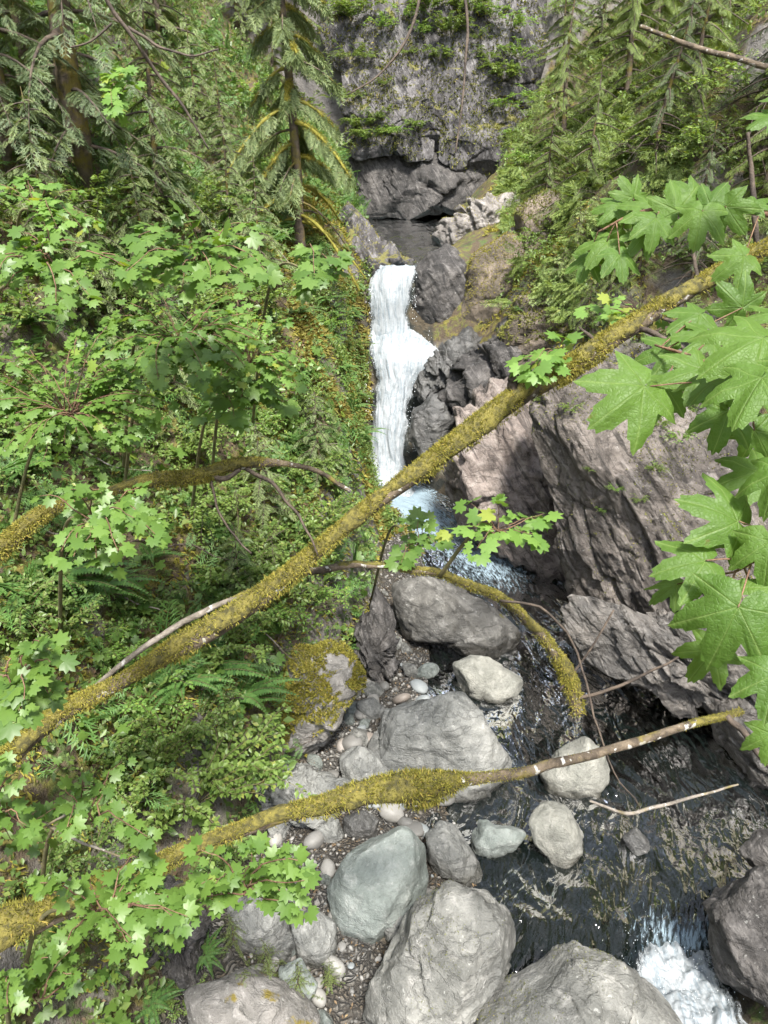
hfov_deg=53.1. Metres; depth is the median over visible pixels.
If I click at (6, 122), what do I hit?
hemlock tree
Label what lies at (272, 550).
cedar seedling
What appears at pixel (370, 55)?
cliff plant
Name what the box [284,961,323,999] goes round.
cedar seedling
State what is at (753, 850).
boulder
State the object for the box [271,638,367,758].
rock outcrop
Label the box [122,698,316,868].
shrub
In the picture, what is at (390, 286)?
waterfall water
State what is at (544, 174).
cedar sapling
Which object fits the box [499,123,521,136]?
cliff plant
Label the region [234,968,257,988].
cedar seedling
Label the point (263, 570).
shrub
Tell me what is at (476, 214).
rock ledge
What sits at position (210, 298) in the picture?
shrub
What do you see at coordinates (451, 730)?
boulder
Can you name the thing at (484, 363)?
rock slab
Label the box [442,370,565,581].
rock slab
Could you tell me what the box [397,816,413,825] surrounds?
pebble
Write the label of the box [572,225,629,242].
shrub
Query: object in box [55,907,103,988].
shrub
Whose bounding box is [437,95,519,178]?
cliff
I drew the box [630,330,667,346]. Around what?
shrub
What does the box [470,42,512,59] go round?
cliff plant
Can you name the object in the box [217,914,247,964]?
cedar seedling
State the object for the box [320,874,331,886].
stone
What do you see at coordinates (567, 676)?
arched branch
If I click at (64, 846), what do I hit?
shrub
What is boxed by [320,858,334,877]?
pebble
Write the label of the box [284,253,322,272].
shrub
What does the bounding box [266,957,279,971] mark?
pebble
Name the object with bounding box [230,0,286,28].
hemlock tree
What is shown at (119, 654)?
shrub
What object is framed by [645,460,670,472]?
ledge plant
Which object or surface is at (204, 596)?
shrub
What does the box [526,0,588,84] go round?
cedar tree
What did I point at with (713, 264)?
bare shrub
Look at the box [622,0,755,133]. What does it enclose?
cedar tree
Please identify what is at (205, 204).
shrub
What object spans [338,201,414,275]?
rock ledge
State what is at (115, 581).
sword fern
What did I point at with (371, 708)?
boulder
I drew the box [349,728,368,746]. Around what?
stone
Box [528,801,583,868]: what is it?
boulder
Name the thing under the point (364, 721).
stone
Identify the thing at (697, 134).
shrub
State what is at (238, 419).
vine maple
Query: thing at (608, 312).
maple sapling
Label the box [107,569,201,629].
shrub
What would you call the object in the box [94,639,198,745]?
shrub
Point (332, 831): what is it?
boulder
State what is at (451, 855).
boulder
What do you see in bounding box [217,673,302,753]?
sword fern
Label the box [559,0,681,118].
cedar tree
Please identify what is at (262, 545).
bare shrub
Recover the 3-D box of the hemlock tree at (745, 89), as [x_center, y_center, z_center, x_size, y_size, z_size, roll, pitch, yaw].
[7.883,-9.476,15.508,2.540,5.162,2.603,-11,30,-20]
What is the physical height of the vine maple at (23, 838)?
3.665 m
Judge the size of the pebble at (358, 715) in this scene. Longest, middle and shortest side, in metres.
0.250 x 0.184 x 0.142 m
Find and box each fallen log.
[0,132,767,776]
[0,707,767,963]
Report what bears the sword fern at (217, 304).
on the ground at (468, 244)
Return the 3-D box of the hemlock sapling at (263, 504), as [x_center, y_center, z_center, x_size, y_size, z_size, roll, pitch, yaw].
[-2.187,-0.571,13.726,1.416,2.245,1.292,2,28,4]
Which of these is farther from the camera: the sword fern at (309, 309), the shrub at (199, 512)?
the sword fern at (309, 309)
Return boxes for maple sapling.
[0,934,105,1023]
[250,243,354,429]
[369,505,455,603]
[435,494,563,577]
[504,330,583,389]
[573,292,679,338]
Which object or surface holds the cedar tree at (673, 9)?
on the ground at (468, 244)
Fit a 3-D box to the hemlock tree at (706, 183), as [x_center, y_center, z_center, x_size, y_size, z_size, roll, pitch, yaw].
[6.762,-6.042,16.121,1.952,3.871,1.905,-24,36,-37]
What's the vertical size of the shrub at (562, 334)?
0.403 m
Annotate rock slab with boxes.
[253,762,350,846]
[412,326,481,403]
[435,315,537,411]
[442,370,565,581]
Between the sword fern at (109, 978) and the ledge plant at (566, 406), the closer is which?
the sword fern at (109, 978)
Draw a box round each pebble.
[249,963,272,974]
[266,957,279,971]
[268,833,281,846]
[303,830,323,849]
[312,987,325,1007]
[315,977,323,988]
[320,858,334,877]
[324,955,345,977]
[327,770,338,777]
[336,738,343,751]
[338,941,345,951]
[342,735,362,750]
[347,962,354,968]
[354,709,362,719]
[367,694,378,700]
[367,732,372,740]
[371,803,380,809]
[375,956,381,961]
[379,681,389,690]
[379,803,403,822]
[392,693,410,703]
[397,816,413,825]
[405,821,423,836]
[410,679,427,693]
[415,695,429,700]
[421,823,428,836]
[439,795,454,806]
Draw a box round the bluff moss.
[264,185,425,554]
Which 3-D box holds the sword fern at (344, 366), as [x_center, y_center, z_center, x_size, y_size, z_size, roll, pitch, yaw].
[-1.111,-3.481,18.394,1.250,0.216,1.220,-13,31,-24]
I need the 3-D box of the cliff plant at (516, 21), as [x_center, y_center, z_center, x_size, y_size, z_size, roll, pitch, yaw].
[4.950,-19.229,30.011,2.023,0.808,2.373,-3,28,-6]
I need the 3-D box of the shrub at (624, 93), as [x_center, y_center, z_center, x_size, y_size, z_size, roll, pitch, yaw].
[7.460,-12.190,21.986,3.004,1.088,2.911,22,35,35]
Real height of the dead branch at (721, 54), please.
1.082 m
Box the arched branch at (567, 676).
[250,560,678,808]
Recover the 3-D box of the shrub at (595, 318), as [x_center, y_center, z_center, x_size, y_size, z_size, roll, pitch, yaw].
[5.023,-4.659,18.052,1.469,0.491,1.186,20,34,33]
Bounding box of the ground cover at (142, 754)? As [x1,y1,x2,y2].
[0,0,386,1023]
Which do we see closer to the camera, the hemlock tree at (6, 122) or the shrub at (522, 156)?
the hemlock tree at (6, 122)
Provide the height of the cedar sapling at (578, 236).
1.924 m
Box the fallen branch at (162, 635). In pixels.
[95,589,247,683]
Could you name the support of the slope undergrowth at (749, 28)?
on the ground at (468, 244)
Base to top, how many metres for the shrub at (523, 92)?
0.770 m
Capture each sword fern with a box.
[0,306,63,330]
[0,430,82,458]
[0,452,71,494]
[0,543,149,619]
[1,560,84,608]
[37,480,91,495]
[55,555,167,616]
[96,959,128,992]
[124,538,188,568]
[132,980,186,1023]
[138,654,237,723]
[192,635,279,710]
[196,926,229,978]
[210,298,235,307]
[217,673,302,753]
[251,713,273,734]
[279,437,316,453]
[287,303,326,317]
[297,364,324,381]
[311,190,334,195]
[315,291,353,305]
[323,302,352,314]
[331,360,366,375]
[332,330,353,341]
[347,305,362,311]
[347,310,367,319]
[349,399,377,411]
[354,387,374,398]
[357,425,388,444]
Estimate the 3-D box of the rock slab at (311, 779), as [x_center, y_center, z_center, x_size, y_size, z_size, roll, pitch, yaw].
[-1.271,4.590,12.130,1.900,1.257,1.222,-9,29,-17]
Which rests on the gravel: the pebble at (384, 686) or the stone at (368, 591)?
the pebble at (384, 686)
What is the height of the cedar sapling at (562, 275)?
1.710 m
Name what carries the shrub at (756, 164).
on the ground at (468, 244)
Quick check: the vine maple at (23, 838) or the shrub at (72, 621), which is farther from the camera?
the shrub at (72, 621)
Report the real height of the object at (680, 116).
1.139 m
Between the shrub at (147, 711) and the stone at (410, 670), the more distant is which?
the stone at (410, 670)
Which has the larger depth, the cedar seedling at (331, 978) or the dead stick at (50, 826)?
the cedar seedling at (331, 978)
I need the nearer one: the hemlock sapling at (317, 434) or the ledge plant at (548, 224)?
the hemlock sapling at (317, 434)
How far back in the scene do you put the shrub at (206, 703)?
11.11 m
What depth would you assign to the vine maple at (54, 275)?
5.58 m
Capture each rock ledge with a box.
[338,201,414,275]
[431,191,520,246]
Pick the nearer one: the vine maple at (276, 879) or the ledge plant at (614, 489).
the vine maple at (276, 879)
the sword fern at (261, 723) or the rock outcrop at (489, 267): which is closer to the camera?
the sword fern at (261, 723)
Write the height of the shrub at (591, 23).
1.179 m
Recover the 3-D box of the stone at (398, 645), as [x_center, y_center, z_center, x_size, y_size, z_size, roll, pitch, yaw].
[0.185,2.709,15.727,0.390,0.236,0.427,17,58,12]
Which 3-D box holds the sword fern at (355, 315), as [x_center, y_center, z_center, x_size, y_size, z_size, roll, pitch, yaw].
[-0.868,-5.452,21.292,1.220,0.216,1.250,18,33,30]
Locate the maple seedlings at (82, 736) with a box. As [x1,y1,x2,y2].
[0,0,388,1023]
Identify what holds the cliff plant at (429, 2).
on the cliff at (425, 73)
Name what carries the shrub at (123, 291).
on the ground at (468, 244)
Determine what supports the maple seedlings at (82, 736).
on the ground at (468, 244)
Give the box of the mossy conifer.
[213,0,365,290]
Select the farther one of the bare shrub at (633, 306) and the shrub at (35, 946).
the bare shrub at (633, 306)
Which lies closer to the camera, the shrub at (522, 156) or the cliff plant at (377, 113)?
the shrub at (522, 156)
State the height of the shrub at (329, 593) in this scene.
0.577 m
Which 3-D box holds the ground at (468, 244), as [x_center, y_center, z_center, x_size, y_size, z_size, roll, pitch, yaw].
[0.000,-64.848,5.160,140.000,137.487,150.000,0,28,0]
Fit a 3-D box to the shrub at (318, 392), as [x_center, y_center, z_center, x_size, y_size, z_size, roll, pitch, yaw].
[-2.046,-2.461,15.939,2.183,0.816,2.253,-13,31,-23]
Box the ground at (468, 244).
[0,0,767,1023]
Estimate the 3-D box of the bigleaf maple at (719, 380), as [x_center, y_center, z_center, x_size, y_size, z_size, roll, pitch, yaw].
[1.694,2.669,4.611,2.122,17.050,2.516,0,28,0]
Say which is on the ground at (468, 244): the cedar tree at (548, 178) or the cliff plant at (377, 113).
the cedar tree at (548, 178)
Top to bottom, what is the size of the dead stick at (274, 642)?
0.932 m
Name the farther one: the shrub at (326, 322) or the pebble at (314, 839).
the shrub at (326, 322)
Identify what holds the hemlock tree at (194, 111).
on the ground at (468, 244)
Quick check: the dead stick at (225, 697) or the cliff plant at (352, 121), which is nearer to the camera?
the dead stick at (225, 697)
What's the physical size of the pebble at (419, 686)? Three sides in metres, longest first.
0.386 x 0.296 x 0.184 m
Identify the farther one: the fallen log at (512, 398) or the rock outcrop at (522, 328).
the rock outcrop at (522, 328)
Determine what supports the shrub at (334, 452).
on the ground at (468, 244)
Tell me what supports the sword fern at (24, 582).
on the ground at (468, 244)
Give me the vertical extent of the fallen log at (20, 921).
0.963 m
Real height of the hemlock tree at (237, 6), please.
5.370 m
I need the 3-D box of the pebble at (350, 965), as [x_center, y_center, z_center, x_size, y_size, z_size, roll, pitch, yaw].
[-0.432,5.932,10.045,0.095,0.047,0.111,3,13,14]
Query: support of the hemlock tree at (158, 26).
on the ground at (468, 244)
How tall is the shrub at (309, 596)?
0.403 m
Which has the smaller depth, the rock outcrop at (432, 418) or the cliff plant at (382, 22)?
the rock outcrop at (432, 418)
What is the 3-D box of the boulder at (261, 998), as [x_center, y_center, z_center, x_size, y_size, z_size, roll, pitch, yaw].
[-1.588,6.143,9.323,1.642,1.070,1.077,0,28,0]
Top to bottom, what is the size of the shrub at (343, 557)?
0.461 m
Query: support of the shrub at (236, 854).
on the ground at (468, 244)
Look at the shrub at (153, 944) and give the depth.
9.12 m
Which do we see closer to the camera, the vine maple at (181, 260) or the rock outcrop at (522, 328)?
the vine maple at (181, 260)
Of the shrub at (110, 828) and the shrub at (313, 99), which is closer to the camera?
the shrub at (110, 828)
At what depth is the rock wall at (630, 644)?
13.29 m
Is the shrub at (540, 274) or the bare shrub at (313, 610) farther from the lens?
the shrub at (540, 274)
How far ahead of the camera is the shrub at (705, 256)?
16.53 m
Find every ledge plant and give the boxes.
[535,217,563,229]
[557,397,584,412]
[605,483,623,492]
[628,493,647,502]
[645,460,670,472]
[655,416,671,426]
[659,428,698,442]
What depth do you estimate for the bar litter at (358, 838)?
11.48 m
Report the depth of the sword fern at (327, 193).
23.08 m
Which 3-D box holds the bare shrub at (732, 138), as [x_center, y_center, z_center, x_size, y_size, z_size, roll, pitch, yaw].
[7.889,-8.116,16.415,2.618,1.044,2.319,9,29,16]
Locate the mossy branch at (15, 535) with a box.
[0,456,351,567]
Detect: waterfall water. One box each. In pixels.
[368,264,415,335]
[368,329,438,496]
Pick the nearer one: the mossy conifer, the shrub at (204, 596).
the shrub at (204, 596)
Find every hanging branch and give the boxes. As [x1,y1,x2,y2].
[70,0,218,148]
[346,0,420,94]
[455,0,468,152]
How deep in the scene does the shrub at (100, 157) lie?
15.85 m
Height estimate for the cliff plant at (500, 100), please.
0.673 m
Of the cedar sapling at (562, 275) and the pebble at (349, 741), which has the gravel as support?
the pebble at (349, 741)
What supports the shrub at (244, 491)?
on the ground at (468, 244)
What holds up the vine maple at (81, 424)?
on the ground at (468, 244)
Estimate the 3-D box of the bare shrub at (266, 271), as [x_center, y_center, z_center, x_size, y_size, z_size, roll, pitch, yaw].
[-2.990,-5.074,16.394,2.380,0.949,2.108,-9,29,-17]
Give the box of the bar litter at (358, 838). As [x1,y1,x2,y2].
[243,468,476,1023]
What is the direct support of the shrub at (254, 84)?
on the ground at (468, 244)
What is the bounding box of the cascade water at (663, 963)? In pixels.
[638,941,746,1023]
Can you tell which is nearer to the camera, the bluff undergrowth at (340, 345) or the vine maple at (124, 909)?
the vine maple at (124, 909)
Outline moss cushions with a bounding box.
[0,89,648,1018]
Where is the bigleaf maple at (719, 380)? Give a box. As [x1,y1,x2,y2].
[564,94,767,765]
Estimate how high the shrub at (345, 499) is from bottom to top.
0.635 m
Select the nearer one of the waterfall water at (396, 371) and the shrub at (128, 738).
the shrub at (128, 738)
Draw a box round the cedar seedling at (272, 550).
[255,536,287,609]
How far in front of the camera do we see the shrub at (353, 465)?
16.67 m
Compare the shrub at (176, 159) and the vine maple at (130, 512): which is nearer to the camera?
the vine maple at (130, 512)
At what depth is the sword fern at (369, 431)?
18.68 m
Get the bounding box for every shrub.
[0,176,102,230]
[0,257,118,326]
[0,363,92,455]
[0,566,87,638]
[0,584,111,654]
[0,829,90,928]
[0,916,95,1023]
[1,362,103,408]
[4,167,143,226]
[37,396,106,448]
[54,120,140,163]
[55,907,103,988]
[60,365,188,418]
[61,811,138,879]
[66,695,159,771]
[67,270,136,316]
[82,611,151,679]
[84,690,232,820]
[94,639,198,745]
[98,140,202,174]
[101,277,206,318]
[103,890,168,995]
[104,270,228,327]
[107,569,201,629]
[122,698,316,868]
[124,461,246,544]
[128,174,258,231]
[145,412,233,462]
[155,973,207,1022]
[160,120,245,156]
[164,91,217,114]
[172,588,293,677]
[175,685,243,745]
[181,515,319,605]
[190,578,251,618]
[191,307,260,338]
[194,262,315,320]
[196,451,285,526]
[197,835,255,870]
[200,168,281,195]
[205,510,307,582]
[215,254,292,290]
[227,488,378,571]
[231,74,281,96]
[232,411,294,440]
[233,731,268,762]
[244,573,311,634]
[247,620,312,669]
[252,604,295,639]
[257,373,347,423]
[276,445,342,484]
[282,730,319,766]
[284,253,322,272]
[293,581,323,609]
[293,581,360,639]
[298,90,330,108]
[298,570,355,611]
[305,224,340,242]
[320,313,355,329]
[320,538,353,565]
[322,579,359,617]
[326,482,362,525]
[329,447,348,464]
[333,139,355,152]
[340,455,361,476]
[345,333,376,348]
[353,533,376,558]
[357,391,373,398]
[497,146,542,165]
[506,227,571,261]
[507,83,550,105]
[530,265,556,280]
[537,322,577,339]
[543,0,587,16]
[543,135,584,166]
[566,87,615,116]
[569,167,648,205]
[570,309,619,325]
[572,0,643,35]
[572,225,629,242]
[577,133,615,147]
[581,287,661,310]
[594,69,683,105]
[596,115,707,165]
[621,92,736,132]
[621,108,759,160]
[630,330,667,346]
[648,187,665,198]
[660,240,742,262]
[669,249,767,286]
[675,50,767,98]
[689,404,702,414]
[697,114,767,154]
[698,150,767,175]
[705,236,767,264]
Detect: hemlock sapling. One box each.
[0,86,115,317]
[63,192,145,367]
[103,146,188,308]
[143,307,205,441]
[197,110,273,267]
[213,521,267,607]
[226,161,296,296]
[236,423,299,537]
[290,392,350,496]
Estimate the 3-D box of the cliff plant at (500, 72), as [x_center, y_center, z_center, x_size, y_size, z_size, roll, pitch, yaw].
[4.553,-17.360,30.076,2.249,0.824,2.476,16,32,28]
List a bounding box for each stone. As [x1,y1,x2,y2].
[265,931,294,965]
[289,895,309,910]
[306,754,322,769]
[318,1009,333,1023]
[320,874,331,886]
[344,712,354,725]
[346,701,356,715]
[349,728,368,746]
[359,718,370,728]
[362,681,383,696]
[367,584,372,597]
[395,635,401,649]
[401,642,412,653]
[402,662,417,677]
[416,662,439,678]
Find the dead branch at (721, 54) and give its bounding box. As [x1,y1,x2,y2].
[639,24,767,70]
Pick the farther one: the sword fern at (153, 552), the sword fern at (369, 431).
the sword fern at (369, 431)
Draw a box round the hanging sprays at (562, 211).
[491,69,719,329]
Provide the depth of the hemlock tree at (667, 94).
16.67 m
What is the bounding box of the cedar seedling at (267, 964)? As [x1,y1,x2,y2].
[247,938,286,978]
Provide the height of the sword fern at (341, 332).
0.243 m
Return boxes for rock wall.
[529,359,760,613]
[560,594,749,718]
[702,691,767,789]
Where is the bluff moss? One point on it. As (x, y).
(306, 330)
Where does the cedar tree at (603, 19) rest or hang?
on the ground at (468, 244)
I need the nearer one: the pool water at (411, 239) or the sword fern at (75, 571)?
the sword fern at (75, 571)
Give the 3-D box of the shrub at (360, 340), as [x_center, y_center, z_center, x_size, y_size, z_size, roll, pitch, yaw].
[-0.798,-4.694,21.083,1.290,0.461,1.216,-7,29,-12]
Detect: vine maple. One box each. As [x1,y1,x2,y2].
[0,172,107,319]
[0,216,161,322]
[0,316,179,522]
[0,630,80,742]
[0,750,46,856]
[17,755,162,885]
[22,848,200,974]
[30,480,172,631]
[99,65,145,147]
[99,290,273,495]
[111,199,283,479]
[130,830,322,986]
[186,367,301,519]
[201,293,316,493]
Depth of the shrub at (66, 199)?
12.62 m
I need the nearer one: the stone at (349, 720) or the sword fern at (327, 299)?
the stone at (349, 720)
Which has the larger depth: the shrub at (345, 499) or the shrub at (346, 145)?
the shrub at (346, 145)
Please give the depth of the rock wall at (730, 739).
13.05 m
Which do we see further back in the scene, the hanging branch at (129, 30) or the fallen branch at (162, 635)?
the fallen branch at (162, 635)
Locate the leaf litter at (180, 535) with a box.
[0,1,371,1020]
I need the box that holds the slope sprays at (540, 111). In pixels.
[481,0,767,336]
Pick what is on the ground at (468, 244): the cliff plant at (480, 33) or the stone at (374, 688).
the stone at (374, 688)
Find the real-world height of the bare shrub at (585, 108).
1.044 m
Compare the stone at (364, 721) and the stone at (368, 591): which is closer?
the stone at (364, 721)
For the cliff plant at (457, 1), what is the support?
on the cliff at (425, 73)
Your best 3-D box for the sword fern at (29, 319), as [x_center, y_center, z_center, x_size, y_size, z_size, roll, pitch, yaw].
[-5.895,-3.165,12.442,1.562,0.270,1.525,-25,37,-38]
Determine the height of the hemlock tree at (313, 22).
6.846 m
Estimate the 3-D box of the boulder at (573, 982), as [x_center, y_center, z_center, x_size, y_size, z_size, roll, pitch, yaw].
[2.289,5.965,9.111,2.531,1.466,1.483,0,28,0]
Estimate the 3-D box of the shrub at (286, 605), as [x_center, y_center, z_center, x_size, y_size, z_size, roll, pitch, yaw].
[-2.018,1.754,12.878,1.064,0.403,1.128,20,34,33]
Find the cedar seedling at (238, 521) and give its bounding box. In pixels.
[219,481,268,550]
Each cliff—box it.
[317,0,548,150]
[344,56,434,162]
[344,150,486,219]
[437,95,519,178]
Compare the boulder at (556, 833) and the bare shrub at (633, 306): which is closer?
the boulder at (556, 833)
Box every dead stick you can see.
[5,807,127,859]
[62,442,150,470]
[116,593,171,613]
[129,538,229,559]
[197,687,249,702]
[254,627,290,657]
[310,579,340,618]
[589,784,738,815]
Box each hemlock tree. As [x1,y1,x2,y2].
[0,0,126,203]
[0,0,130,146]
[0,0,211,237]
[98,0,230,234]
[115,0,237,76]
[163,9,240,146]
[194,55,256,197]
[212,0,270,49]
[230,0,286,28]
[243,0,321,43]
[247,0,295,85]
[601,0,711,174]
[641,121,736,312]
[688,21,767,179]
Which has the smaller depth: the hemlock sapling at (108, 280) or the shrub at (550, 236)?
the hemlock sapling at (108, 280)
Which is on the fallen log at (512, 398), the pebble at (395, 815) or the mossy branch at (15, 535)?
the mossy branch at (15, 535)
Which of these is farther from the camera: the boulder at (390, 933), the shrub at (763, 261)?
the shrub at (763, 261)
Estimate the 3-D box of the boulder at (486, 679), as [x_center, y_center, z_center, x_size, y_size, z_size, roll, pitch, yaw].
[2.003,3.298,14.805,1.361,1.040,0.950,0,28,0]
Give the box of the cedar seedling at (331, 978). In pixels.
[320,959,344,994]
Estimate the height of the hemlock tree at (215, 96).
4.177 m
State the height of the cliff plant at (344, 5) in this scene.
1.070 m
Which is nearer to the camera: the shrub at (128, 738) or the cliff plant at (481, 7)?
the shrub at (128, 738)
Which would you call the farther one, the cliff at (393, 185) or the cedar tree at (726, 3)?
the cliff at (393, 185)
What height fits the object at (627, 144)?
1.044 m
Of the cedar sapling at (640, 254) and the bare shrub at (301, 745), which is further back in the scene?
the cedar sapling at (640, 254)
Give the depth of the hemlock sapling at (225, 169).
16.68 m
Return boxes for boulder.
[184,967,319,1023]
[227,892,290,958]
[278,957,317,1000]
[291,909,337,968]
[317,819,344,842]
[327,826,428,944]
[339,746,389,780]
[343,810,378,839]
[356,697,384,719]
[362,880,515,1023]
[367,691,511,802]
[384,915,403,942]
[391,576,520,658]
[425,820,482,886]
[452,655,522,703]
[471,819,525,858]
[474,940,682,1023]
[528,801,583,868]
[539,736,609,799]
[622,827,649,855]
[702,865,767,1007]
[739,828,767,867]
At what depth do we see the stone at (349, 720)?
13.75 m
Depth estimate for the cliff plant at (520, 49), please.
29.71 m
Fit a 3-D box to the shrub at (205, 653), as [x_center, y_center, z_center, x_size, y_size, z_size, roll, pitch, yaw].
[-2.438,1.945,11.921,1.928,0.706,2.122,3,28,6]
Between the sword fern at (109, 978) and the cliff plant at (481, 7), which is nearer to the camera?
the sword fern at (109, 978)
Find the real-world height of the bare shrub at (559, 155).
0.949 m
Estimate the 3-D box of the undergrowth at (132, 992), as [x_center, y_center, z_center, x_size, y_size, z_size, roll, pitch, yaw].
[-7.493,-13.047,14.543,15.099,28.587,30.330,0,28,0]
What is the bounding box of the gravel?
[240,530,447,1023]
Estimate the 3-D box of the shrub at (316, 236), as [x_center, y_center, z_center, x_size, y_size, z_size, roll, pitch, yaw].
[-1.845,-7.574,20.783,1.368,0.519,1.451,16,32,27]
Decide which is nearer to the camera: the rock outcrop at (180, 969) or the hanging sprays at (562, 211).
the rock outcrop at (180, 969)
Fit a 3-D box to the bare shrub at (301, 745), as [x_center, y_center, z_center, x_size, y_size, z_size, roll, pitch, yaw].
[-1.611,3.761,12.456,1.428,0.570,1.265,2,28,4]
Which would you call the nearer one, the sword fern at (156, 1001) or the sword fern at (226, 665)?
the sword fern at (156, 1001)
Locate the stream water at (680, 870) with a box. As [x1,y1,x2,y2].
[389,482,767,987]
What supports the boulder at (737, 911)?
on the ground at (468, 244)
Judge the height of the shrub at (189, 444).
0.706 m
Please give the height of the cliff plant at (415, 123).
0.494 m
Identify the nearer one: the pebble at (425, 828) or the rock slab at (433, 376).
the pebble at (425, 828)
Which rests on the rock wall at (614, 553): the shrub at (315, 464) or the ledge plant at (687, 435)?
the ledge plant at (687, 435)
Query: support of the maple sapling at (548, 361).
on the fallen log at (512, 398)
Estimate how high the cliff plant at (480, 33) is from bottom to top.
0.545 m
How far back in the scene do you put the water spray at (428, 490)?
20.67 m
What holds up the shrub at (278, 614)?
on the ground at (468, 244)
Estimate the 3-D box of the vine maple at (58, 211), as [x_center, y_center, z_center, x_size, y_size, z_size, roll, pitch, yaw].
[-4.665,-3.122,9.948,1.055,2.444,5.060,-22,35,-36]
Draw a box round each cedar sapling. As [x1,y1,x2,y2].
[527,128,563,193]
[536,247,575,318]
[546,199,591,276]
[560,278,605,347]
[581,229,639,312]
[604,193,668,292]
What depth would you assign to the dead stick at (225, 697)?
11.58 m
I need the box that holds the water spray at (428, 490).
[364,240,764,1015]
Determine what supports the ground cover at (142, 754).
on the ground at (468, 244)
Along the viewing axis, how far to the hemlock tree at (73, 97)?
13.59 m
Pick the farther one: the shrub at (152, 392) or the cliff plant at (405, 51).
the cliff plant at (405, 51)
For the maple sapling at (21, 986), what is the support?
on the ground at (468, 244)
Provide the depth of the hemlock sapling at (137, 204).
14.36 m
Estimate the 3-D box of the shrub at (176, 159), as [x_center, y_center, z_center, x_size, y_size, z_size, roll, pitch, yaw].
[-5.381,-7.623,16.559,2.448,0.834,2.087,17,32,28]
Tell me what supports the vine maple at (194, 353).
on the ground at (468, 244)
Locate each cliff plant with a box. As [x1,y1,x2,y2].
[323,39,368,59]
[327,0,390,19]
[337,111,388,126]
[339,83,366,99]
[346,121,400,139]
[350,42,386,59]
[358,104,392,117]
[362,12,399,29]
[373,121,413,134]
[375,75,393,84]
[377,0,432,20]
[389,41,419,54]
[403,117,433,127]
[406,0,442,9]
[407,21,433,34]
[415,42,455,58]
[421,8,477,34]
[439,0,494,14]
[446,0,476,7]
[465,24,500,39]
[469,0,516,19]
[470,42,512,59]
[477,56,528,79]
[486,7,541,29]
[488,92,523,110]
[492,36,541,59]
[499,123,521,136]
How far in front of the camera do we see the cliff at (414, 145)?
30.15 m
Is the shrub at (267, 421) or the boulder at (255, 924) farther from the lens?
the shrub at (267, 421)
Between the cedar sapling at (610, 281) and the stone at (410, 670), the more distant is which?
the cedar sapling at (610, 281)
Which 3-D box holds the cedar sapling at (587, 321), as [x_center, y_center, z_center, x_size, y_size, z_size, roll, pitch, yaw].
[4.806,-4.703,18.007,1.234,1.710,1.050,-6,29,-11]
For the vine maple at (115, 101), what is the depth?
11.86 m
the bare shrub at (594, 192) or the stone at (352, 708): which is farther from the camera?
the bare shrub at (594, 192)
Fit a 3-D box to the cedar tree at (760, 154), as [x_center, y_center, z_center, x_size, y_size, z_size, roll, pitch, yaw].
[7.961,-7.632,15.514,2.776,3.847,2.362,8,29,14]
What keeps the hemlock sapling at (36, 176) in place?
on the ground at (468, 244)
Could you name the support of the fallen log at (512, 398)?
on the ground at (468, 244)
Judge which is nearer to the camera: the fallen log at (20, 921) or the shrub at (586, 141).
the fallen log at (20, 921)
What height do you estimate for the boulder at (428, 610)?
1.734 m
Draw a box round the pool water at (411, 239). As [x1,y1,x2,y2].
[367,214,450,265]
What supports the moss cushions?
on the ground at (468, 244)
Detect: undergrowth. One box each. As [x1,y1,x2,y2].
[0,0,385,1023]
[308,207,408,532]
[497,78,729,324]
[498,0,767,329]
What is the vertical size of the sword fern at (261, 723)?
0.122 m
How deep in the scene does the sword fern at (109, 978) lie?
8.90 m
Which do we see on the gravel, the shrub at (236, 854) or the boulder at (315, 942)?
the boulder at (315, 942)
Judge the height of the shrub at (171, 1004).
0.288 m
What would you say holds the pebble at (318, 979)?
on the ground at (468, 244)
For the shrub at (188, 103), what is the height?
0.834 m
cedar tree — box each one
[514,95,574,198]
[518,0,600,152]
[525,60,630,230]
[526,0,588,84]
[554,0,629,78]
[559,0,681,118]
[587,0,680,41]
[587,0,696,76]
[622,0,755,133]
[647,0,746,53]
[724,68,767,198]
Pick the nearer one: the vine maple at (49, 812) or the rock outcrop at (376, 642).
the vine maple at (49, 812)
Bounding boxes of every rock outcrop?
[144,875,210,994]
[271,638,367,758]
[351,585,400,683]
[408,393,455,455]
[411,243,466,323]
[461,225,525,323]
[496,286,571,356]
[510,187,566,262]
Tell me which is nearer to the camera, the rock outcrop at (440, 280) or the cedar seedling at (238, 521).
the cedar seedling at (238, 521)
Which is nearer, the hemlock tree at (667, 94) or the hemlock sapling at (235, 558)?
the hemlock sapling at (235, 558)
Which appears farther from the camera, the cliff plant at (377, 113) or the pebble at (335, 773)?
the cliff plant at (377, 113)
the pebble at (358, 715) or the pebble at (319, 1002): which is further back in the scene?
the pebble at (358, 715)
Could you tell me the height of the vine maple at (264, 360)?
4.262 m
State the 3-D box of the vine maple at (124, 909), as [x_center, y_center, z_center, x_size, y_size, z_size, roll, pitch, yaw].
[-2.543,3.768,6.130,3.211,4.135,0.897,13,31,23]
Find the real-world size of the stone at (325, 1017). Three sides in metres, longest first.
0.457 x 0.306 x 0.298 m
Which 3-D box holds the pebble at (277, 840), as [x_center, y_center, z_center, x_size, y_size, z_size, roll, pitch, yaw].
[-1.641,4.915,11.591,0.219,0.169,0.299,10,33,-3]
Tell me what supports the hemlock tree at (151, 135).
on the ground at (468, 244)
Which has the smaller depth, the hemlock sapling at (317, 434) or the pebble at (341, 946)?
the pebble at (341, 946)

